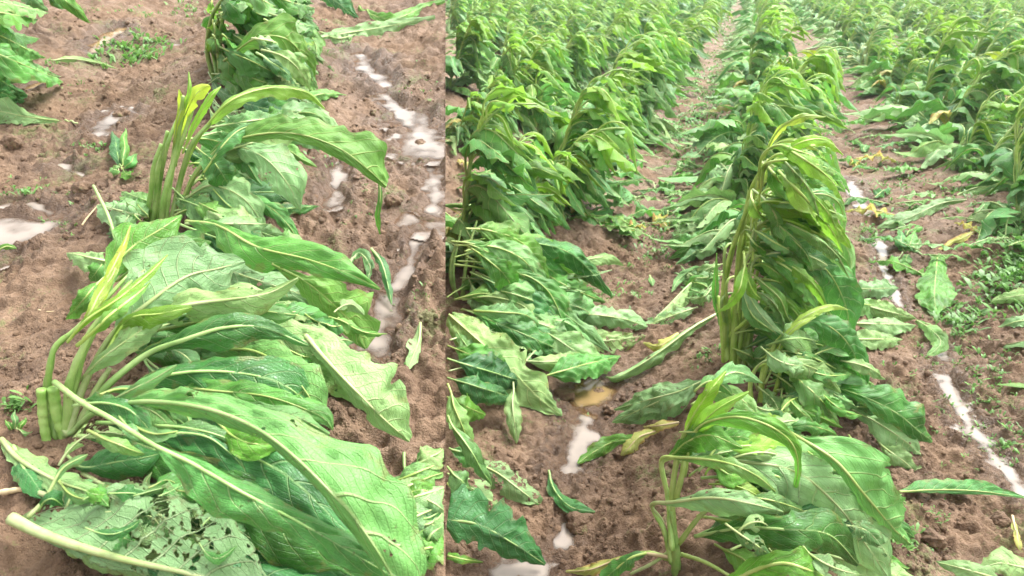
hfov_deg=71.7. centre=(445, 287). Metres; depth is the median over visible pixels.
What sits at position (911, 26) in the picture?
tobacco plant
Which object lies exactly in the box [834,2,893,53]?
tobacco plant
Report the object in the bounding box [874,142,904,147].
fallen leaf
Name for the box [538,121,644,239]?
tobacco plant
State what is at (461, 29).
tobacco plant
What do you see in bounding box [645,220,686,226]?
fallen leaf
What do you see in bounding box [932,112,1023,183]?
tobacco plant
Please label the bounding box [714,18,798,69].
tobacco plant
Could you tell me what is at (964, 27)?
tobacco plant
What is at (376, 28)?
fallen leaf
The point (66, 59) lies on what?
fallen leaf
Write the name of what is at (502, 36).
tobacco plant
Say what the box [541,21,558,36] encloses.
tobacco plant
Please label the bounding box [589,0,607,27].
tobacco plant
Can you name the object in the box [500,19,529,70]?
tobacco plant
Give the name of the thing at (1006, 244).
fallen leaf
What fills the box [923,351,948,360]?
puddle water
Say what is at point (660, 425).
fallen leaf
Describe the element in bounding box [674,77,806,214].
tobacco plant
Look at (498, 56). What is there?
tobacco plant
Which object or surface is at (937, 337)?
fallen leaf
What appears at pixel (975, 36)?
tobacco plant
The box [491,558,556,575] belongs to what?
puddle water
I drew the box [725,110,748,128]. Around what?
tobacco plant
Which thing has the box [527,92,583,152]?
tobacco plant
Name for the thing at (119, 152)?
young weed
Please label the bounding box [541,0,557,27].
tobacco plant
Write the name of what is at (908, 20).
tobacco plant
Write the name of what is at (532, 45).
tobacco plant
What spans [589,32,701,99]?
tobacco plant
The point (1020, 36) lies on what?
tobacco plant
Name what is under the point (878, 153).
fallen leaf
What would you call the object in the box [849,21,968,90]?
tobacco plant
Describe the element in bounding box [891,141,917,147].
fallen leaf
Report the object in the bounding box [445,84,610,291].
tobacco plant
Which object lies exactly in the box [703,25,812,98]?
tobacco plant
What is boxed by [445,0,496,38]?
tobacco plant
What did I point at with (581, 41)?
tobacco plant
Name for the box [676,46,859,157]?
tobacco plant
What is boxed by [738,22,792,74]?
tobacco plant
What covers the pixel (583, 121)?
tobacco plant
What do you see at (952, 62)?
tobacco plant
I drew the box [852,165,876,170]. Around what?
fallen leaf
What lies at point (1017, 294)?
fallen leaf
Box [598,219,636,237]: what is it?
fallen leaf
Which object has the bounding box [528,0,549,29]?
tobacco plant
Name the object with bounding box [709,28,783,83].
tobacco plant
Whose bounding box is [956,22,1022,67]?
tobacco plant
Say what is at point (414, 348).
fallen leaf
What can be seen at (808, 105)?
tobacco plant
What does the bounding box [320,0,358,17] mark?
tobacco plant
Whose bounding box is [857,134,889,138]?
fallen leaf
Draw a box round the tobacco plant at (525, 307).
[446,220,647,415]
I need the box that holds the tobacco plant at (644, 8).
[637,0,652,34]
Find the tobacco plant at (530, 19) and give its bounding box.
[522,11,545,31]
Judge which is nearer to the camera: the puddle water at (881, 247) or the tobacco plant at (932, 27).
the puddle water at (881, 247)
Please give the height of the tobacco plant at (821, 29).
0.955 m
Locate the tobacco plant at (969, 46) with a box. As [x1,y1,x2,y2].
[941,24,977,64]
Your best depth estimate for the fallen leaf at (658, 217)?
4.62 m
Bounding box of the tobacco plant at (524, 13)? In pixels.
[516,6,533,23]
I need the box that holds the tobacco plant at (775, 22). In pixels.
[702,10,798,90]
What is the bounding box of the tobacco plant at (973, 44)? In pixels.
[919,28,1000,60]
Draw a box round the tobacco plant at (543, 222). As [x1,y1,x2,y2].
[445,150,584,235]
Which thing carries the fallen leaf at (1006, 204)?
on the field soil at (454, 99)
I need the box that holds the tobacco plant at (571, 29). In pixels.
[565,14,579,35]
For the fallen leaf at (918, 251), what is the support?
on the field soil at (979, 536)
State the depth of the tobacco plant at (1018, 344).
3.02 m
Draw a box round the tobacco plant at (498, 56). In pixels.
[445,47,509,84]
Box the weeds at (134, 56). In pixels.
[0,0,437,415]
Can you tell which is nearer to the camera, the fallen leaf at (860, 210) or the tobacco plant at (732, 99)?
the fallen leaf at (860, 210)
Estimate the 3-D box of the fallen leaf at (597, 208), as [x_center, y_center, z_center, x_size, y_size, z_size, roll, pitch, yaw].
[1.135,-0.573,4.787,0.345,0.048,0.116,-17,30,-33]
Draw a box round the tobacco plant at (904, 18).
[871,5,922,33]
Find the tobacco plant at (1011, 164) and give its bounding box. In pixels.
[945,98,1023,246]
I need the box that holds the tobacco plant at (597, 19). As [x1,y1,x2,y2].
[584,11,603,31]
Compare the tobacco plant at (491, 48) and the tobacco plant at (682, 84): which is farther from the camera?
the tobacco plant at (491, 48)
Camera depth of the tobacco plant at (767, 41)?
8.07 m
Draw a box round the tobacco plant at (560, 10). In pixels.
[553,5,571,47]
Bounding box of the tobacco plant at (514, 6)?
[507,5,526,32]
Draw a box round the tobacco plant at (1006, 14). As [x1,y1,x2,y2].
[996,13,1012,28]
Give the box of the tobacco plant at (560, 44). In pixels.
[519,39,572,112]
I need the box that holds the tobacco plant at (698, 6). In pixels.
[693,5,706,16]
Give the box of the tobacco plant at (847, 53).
[823,20,902,57]
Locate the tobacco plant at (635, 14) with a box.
[626,10,642,46]
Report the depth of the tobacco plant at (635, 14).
12.56 m
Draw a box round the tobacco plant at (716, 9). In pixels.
[682,1,723,36]
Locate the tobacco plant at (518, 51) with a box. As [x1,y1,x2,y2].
[501,47,524,69]
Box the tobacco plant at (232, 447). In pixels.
[0,215,426,575]
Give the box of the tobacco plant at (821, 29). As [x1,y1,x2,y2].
[810,4,854,34]
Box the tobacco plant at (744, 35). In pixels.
[721,0,789,52]
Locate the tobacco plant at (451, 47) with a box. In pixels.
[445,20,497,56]
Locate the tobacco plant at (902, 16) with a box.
[871,6,910,31]
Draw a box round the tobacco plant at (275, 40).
[201,0,325,90]
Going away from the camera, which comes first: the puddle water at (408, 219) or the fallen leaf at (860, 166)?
the puddle water at (408, 219)
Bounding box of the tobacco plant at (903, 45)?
[842,27,925,74]
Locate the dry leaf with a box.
[89,28,126,53]
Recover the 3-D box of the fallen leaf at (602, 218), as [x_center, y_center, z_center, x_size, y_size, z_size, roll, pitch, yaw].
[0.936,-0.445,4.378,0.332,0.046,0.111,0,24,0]
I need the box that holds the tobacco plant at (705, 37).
[634,0,722,56]
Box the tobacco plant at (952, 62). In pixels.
[940,51,1023,84]
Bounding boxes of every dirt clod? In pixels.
[0,134,24,149]
[70,180,92,193]
[112,108,130,116]
[384,194,402,206]
[415,139,425,143]
[553,387,574,400]
[566,511,593,534]
[593,388,603,392]
[600,465,616,475]
[602,405,614,414]
[612,448,628,459]
[921,527,946,548]
[990,511,1011,526]
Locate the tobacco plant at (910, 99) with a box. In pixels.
[874,58,928,107]
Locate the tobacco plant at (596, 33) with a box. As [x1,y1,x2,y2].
[576,20,607,89]
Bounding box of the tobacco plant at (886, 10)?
[814,7,889,45]
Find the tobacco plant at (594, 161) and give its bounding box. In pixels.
[593,107,627,170]
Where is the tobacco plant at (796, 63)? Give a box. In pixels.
[710,50,819,122]
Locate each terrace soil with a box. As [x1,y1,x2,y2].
[0,107,444,575]
[3,0,444,133]
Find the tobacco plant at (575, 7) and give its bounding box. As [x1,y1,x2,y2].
[568,0,591,29]
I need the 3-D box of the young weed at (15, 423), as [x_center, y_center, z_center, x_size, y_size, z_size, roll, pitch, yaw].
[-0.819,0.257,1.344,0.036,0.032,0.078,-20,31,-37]
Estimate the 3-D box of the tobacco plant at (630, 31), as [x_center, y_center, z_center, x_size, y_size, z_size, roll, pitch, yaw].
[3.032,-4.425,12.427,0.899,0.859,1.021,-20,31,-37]
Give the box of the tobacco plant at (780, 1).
[776,0,792,11]
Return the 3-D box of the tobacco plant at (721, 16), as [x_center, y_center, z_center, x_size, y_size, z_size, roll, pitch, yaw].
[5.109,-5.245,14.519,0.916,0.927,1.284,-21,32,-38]
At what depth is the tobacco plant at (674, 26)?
9.52 m
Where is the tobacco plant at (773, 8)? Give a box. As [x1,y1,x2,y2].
[736,5,785,50]
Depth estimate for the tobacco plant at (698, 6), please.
15.46 m
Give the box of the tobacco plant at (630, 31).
[609,12,636,56]
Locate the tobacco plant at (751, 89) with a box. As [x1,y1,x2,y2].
[719,46,844,110]
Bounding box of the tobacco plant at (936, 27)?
[910,17,949,50]
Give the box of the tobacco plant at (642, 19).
[588,0,660,51]
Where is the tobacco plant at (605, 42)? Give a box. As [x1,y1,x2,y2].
[588,35,611,83]
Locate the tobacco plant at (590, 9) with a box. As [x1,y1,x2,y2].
[581,5,597,20]
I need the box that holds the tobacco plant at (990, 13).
[966,4,1005,28]
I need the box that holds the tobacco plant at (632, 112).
[607,95,646,178]
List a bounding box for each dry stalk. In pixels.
[0,487,21,494]
[81,204,98,225]
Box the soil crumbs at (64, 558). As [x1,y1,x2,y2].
[0,10,442,575]
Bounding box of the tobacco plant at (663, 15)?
[653,1,672,24]
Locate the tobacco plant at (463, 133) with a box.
[445,91,485,155]
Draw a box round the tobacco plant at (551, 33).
[541,28,573,106]
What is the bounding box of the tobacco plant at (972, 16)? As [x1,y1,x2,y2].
[965,1,986,26]
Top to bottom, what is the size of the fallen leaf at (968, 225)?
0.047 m
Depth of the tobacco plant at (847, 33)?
13.33 m
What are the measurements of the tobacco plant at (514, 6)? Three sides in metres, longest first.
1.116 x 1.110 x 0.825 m
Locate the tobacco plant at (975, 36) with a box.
[972,26,991,41]
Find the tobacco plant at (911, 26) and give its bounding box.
[889,6,935,35]
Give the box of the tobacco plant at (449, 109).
[445,75,515,138]
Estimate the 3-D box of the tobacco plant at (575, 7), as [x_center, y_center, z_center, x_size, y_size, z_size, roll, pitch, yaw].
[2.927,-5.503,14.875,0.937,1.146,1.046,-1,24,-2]
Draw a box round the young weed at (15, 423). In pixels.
[5,410,32,436]
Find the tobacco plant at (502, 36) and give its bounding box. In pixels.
[488,1,511,47]
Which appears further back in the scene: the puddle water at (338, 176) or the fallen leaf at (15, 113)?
the fallen leaf at (15, 113)
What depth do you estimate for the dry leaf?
4.20 m
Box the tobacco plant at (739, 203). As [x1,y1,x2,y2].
[728,198,759,220]
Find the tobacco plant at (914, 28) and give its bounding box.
[894,19,928,36]
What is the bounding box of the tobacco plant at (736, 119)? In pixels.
[729,65,796,131]
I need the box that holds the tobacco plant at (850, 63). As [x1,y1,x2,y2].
[840,16,900,68]
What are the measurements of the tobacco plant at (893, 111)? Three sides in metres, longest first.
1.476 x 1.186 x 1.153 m
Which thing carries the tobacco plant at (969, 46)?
on the field soil at (799, 48)
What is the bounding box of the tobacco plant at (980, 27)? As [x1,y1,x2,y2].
[973,14,995,36]
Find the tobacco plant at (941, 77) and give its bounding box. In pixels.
[857,16,990,123]
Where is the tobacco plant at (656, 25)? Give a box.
[626,15,704,88]
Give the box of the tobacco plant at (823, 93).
[659,73,847,190]
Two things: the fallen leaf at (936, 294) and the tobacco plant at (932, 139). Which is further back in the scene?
the tobacco plant at (932, 139)
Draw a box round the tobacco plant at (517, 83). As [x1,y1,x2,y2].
[471,58,541,136]
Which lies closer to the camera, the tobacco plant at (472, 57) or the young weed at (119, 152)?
the young weed at (119, 152)
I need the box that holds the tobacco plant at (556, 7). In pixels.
[548,0,568,23]
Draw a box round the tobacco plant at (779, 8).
[720,5,786,63]
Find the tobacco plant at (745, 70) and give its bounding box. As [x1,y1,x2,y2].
[716,53,785,86]
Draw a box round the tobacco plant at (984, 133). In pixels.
[920,89,1021,172]
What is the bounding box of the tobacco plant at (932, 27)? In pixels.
[926,19,939,35]
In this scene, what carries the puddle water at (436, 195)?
on the terrace soil at (45, 275)
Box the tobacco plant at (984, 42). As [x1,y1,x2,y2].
[960,9,1015,68]
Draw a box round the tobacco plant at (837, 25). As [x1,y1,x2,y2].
[812,4,851,39]
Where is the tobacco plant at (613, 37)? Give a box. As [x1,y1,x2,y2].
[609,15,636,66]
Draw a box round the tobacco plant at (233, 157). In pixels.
[92,72,388,349]
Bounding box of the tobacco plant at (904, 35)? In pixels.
[888,13,932,38]
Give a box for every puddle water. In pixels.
[0,202,47,211]
[0,218,58,269]
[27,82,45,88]
[57,163,84,175]
[92,106,135,136]
[323,161,346,211]
[355,54,391,86]
[360,279,408,353]
[371,94,402,119]
[379,108,443,165]
[395,239,423,284]
[399,215,444,240]
[421,167,444,214]
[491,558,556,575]
[553,523,572,548]
[561,415,600,473]
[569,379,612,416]
[846,180,872,215]
[870,238,912,309]
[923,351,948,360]
[933,373,1023,495]
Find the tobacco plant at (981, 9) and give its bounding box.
[973,7,984,18]
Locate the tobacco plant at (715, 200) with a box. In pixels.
[660,113,830,227]
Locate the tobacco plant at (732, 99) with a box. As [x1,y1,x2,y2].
[727,90,737,102]
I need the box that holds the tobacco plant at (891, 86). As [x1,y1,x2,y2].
[872,50,948,105]
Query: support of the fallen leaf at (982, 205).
on the field soil at (454, 99)
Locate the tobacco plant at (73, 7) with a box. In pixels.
[20,0,89,22]
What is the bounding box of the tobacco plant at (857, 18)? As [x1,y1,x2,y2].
[828,11,864,45]
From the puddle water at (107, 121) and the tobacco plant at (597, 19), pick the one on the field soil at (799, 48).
the tobacco plant at (597, 19)
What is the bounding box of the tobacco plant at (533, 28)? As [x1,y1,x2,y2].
[524,26,542,51]
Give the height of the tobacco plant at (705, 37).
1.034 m
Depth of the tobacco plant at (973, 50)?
11.12 m
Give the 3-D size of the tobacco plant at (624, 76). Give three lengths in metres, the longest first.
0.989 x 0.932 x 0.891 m
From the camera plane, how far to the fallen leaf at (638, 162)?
5.57 m
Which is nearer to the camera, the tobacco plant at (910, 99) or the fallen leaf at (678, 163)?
the fallen leaf at (678, 163)
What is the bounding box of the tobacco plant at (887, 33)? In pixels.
[838,29,895,64]
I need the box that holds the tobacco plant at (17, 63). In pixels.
[0,0,62,102]
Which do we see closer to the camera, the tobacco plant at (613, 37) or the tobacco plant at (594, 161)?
the tobacco plant at (594, 161)
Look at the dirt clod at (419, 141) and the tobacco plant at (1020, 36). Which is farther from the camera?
the tobacco plant at (1020, 36)
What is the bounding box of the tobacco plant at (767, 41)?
[713,9,794,99]
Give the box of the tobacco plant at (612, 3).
[605,1,615,24]
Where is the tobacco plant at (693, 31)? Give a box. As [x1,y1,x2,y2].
[681,18,709,74]
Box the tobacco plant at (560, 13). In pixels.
[540,9,566,39]
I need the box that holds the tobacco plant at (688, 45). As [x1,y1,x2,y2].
[600,38,696,113]
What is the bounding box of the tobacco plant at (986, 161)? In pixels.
[924,147,1012,195]
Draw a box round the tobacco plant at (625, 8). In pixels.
[622,0,644,45]
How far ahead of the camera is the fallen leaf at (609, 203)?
4.70 m
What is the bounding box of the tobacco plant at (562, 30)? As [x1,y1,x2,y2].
[547,24,569,43]
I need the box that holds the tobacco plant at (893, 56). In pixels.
[848,33,904,80]
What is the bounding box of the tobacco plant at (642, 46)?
[528,31,676,155]
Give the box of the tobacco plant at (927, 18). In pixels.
[895,6,938,41]
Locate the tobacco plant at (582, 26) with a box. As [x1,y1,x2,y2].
[570,5,589,40]
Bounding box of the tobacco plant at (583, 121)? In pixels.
[536,68,649,225]
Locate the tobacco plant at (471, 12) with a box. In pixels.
[467,9,483,21]
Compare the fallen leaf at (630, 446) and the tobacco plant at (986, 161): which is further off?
the tobacco plant at (986, 161)
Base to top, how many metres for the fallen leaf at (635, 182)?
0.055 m
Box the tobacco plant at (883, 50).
[852,38,897,84]
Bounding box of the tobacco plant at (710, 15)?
[696,10,712,51]
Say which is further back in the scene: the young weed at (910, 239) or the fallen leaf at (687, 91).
the fallen leaf at (687, 91)
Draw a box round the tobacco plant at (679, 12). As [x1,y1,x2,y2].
[670,10,694,31]
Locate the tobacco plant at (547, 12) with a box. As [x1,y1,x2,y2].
[527,9,555,46]
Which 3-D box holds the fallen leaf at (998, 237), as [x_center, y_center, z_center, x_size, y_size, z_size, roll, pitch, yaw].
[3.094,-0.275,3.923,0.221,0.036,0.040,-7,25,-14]
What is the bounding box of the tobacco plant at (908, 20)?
[884,0,933,37]
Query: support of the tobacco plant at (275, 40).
on the terrace soil at (396, 56)
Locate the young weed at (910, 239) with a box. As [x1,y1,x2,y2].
[887,229,921,263]
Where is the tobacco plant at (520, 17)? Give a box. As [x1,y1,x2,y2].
[513,15,529,34]
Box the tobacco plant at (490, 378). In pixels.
[446,343,561,565]
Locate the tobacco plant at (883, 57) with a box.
[844,44,895,87]
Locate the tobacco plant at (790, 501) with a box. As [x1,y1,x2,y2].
[566,361,914,575]
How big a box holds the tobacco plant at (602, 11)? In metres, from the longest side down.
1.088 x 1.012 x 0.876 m
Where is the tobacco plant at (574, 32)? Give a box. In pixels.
[561,13,586,45]
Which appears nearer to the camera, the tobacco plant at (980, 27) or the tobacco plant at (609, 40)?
the tobacco plant at (609, 40)
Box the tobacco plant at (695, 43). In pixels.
[684,16,712,73]
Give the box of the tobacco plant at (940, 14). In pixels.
[892,7,951,44]
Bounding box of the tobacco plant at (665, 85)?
[642,29,694,146]
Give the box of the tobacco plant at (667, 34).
[652,28,677,77]
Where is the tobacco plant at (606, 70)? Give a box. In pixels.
[570,13,636,74]
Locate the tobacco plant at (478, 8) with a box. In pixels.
[473,6,485,22]
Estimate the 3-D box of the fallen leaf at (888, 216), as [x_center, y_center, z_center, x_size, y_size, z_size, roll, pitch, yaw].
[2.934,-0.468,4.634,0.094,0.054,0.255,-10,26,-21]
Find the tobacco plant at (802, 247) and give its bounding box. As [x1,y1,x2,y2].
[604,113,915,382]
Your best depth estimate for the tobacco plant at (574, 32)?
13.52 m
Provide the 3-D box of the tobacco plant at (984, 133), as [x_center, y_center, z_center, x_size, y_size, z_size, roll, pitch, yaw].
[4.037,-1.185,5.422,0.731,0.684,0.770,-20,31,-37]
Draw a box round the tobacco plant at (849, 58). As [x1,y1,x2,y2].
[840,14,895,64]
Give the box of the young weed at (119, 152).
[108,128,137,179]
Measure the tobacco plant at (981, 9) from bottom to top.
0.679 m
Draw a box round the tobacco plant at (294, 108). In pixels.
[207,50,345,166]
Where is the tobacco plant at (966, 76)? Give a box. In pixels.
[882,51,1001,131]
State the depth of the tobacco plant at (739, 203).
4.12 m
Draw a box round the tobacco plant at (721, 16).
[702,10,734,48]
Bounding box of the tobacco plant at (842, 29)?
[803,0,875,49]
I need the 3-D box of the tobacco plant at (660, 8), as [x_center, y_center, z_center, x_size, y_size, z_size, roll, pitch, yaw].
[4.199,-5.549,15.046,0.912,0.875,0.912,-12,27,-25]
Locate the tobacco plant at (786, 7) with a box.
[736,5,791,45]
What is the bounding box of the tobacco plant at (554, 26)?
[549,14,566,33]
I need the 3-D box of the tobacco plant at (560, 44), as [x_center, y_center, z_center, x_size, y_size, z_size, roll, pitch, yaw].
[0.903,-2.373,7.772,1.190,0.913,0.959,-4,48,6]
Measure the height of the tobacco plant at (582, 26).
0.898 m
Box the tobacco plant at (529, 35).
[502,29,536,68]
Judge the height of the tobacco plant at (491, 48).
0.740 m
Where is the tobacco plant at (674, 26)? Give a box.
[669,19,698,83]
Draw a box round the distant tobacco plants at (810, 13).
[446,0,1023,37]
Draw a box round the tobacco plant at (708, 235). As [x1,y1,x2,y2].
[648,146,845,261]
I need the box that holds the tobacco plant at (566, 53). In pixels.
[556,46,574,97]
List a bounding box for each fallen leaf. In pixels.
[0,97,77,125]
[0,243,16,249]
[51,56,116,68]
[319,31,356,43]
[321,15,434,39]
[350,248,374,278]
[358,0,444,25]
[370,248,392,304]
[404,322,421,368]
[456,159,467,166]
[457,170,494,175]
[482,460,542,504]
[546,470,594,512]
[564,204,586,215]
[569,213,619,221]
[577,433,632,463]
[585,201,624,207]
[589,207,614,214]
[593,214,644,230]
[594,202,625,210]
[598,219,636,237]
[600,222,651,237]
[604,194,631,202]
[605,170,649,179]
[615,160,644,171]
[615,213,642,226]
[618,178,642,185]
[620,429,657,455]
[622,220,646,235]
[626,229,639,239]
[628,205,671,217]
[632,187,678,194]
[633,195,660,200]
[643,420,678,432]
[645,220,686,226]
[646,134,674,144]
[648,275,654,285]
[652,212,669,229]
[653,165,691,170]
[658,179,675,195]
[663,224,682,228]
[664,201,676,214]
[665,190,685,194]
[666,171,698,177]
[674,134,689,140]
[676,161,683,171]
[680,158,699,167]
[680,163,697,170]
[681,116,703,122]
[683,89,699,92]
[689,102,706,107]
[691,113,705,118]
[692,110,719,114]
[817,123,840,127]
[838,155,867,166]
[843,119,870,125]
[844,196,889,205]
[845,203,894,216]
[846,138,865,144]
[849,158,860,168]
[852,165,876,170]
[853,149,896,161]
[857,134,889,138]
[859,143,870,151]
[863,235,921,250]
[868,255,923,275]
[873,188,890,197]
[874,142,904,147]
[875,213,905,225]
[877,198,966,228]
[878,239,921,253]
[883,162,922,172]
[890,223,922,230]
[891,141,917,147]
[895,199,947,206]
[896,190,937,199]
[898,478,1023,497]
[905,204,917,210]
[905,225,922,235]
[905,240,956,250]
[915,256,956,314]
[915,320,948,355]
[921,253,971,263]
[936,559,996,575]
[937,216,981,224]
[938,230,975,249]
[953,242,987,249]
[954,220,978,231]
[968,237,1000,245]
[973,203,988,216]
[976,200,1021,208]
[981,546,1023,575]
[986,235,1012,242]
[987,241,1022,250]
[991,287,1023,304]
[998,315,1023,327]
[1008,241,1023,245]
[1011,515,1021,549]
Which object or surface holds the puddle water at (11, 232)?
on the terrace soil at (45, 275)
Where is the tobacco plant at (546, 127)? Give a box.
[526,70,636,182]
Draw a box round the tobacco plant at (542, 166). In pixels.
[445,132,569,274]
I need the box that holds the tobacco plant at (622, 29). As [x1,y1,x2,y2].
[608,17,631,56]
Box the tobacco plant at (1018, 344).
[997,341,1023,387]
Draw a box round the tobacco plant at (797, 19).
[731,16,800,35]
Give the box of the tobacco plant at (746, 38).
[715,7,780,48]
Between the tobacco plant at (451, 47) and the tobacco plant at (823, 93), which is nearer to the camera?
the tobacco plant at (823, 93)
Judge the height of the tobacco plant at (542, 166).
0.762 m
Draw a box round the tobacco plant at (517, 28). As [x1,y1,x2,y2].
[500,27,526,55]
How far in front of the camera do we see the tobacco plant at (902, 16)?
16.68 m
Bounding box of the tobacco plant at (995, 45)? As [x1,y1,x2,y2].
[955,17,1023,73]
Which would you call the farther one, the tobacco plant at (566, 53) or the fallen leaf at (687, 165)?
the tobacco plant at (566, 53)
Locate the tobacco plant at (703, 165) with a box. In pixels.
[693,116,792,174]
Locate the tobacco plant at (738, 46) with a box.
[713,14,795,56]
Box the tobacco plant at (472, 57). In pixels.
[445,12,500,97]
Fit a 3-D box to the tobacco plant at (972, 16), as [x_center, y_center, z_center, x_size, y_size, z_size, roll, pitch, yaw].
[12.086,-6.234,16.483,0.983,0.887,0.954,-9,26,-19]
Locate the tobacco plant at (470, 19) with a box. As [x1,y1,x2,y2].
[446,18,472,43]
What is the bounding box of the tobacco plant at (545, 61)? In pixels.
[460,40,569,133]
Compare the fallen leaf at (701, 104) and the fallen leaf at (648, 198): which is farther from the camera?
the fallen leaf at (701, 104)
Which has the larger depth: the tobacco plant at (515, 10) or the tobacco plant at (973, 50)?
the tobacco plant at (515, 10)
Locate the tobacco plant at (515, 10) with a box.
[504,0,527,31]
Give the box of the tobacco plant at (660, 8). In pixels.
[642,7,670,34]
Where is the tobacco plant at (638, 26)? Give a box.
[625,0,643,44]
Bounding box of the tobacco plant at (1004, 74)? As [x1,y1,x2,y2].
[895,38,1023,145]
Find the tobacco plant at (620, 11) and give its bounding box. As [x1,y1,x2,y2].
[612,8,630,36]
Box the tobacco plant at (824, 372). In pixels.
[612,304,932,471]
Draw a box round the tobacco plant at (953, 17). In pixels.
[918,11,964,54]
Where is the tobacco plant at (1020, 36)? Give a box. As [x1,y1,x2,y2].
[1010,21,1023,40]
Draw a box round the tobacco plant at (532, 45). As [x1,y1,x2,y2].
[480,34,544,86]
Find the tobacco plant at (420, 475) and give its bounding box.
[389,445,443,569]
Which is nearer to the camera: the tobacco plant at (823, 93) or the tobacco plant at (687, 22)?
the tobacco plant at (823, 93)
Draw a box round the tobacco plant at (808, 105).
[668,69,844,201]
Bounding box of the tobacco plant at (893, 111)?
[842,40,1023,131]
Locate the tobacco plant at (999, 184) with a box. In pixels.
[975,176,1023,212]
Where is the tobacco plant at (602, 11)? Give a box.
[590,0,611,29]
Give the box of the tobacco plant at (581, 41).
[562,29,600,92]
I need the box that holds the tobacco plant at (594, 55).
[577,46,604,83]
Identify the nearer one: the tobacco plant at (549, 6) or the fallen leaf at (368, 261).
the fallen leaf at (368, 261)
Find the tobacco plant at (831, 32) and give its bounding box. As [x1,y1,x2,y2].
[822,3,861,39]
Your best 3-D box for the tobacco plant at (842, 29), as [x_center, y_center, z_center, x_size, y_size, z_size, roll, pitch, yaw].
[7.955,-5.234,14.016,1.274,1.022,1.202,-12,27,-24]
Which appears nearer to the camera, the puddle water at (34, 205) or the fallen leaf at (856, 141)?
the puddle water at (34, 205)
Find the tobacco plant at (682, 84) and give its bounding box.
[665,35,695,86]
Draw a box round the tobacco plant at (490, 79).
[445,69,518,138]
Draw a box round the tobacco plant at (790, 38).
[728,34,795,70]
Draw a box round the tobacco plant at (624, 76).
[574,58,656,170]
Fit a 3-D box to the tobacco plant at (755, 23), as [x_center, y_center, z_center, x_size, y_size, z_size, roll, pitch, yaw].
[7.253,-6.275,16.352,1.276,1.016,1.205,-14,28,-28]
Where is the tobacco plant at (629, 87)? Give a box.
[585,62,657,162]
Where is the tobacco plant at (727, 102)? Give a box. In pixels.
[707,61,781,112]
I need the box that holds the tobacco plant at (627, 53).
[571,34,675,143]
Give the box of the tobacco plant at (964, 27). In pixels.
[918,24,978,55]
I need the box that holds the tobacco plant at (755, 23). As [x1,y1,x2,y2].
[720,0,779,38]
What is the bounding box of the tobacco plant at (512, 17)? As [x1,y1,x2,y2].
[498,13,519,53]
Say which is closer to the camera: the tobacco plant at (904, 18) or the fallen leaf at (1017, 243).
the fallen leaf at (1017, 243)
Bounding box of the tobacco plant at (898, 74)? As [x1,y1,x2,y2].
[854,38,932,97]
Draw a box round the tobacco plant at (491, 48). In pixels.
[489,19,506,51]
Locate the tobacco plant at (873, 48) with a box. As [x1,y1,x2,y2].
[841,19,895,74]
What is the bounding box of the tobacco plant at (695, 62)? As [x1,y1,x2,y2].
[599,17,720,95]
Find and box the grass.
[543,14,1023,555]
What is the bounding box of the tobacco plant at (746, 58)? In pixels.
[727,56,749,71]
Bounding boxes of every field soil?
[445,0,974,93]
[445,81,1022,251]
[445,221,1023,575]
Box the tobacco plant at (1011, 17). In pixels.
[991,10,1023,36]
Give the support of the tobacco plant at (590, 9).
on the field soil at (799, 48)
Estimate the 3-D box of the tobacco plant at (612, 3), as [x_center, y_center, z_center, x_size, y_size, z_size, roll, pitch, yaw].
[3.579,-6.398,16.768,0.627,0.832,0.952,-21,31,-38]
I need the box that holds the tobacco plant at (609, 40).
[587,25,624,83]
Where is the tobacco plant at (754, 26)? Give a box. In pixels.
[738,8,794,29]
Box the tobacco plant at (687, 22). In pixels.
[609,17,700,69]
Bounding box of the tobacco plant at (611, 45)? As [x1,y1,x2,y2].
[595,26,615,70]
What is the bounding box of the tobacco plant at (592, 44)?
[562,35,598,87]
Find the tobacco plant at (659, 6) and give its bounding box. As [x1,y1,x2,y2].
[649,3,666,22]
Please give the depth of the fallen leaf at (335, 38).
4.11 m
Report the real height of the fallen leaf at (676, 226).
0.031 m
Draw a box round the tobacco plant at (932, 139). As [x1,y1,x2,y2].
[880,86,1023,168]
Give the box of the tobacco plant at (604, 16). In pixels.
[598,8,612,21]
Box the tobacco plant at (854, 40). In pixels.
[825,14,870,47]
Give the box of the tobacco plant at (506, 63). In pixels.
[445,35,532,139]
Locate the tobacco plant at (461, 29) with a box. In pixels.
[446,16,494,83]
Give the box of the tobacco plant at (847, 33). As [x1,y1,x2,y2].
[817,13,864,51]
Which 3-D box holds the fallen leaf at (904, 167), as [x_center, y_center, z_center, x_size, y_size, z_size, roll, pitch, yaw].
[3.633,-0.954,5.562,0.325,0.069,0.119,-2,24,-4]
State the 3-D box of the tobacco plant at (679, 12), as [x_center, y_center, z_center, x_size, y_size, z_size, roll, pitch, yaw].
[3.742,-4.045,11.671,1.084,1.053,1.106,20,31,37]
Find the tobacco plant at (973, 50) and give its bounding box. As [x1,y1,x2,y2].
[940,28,1002,63]

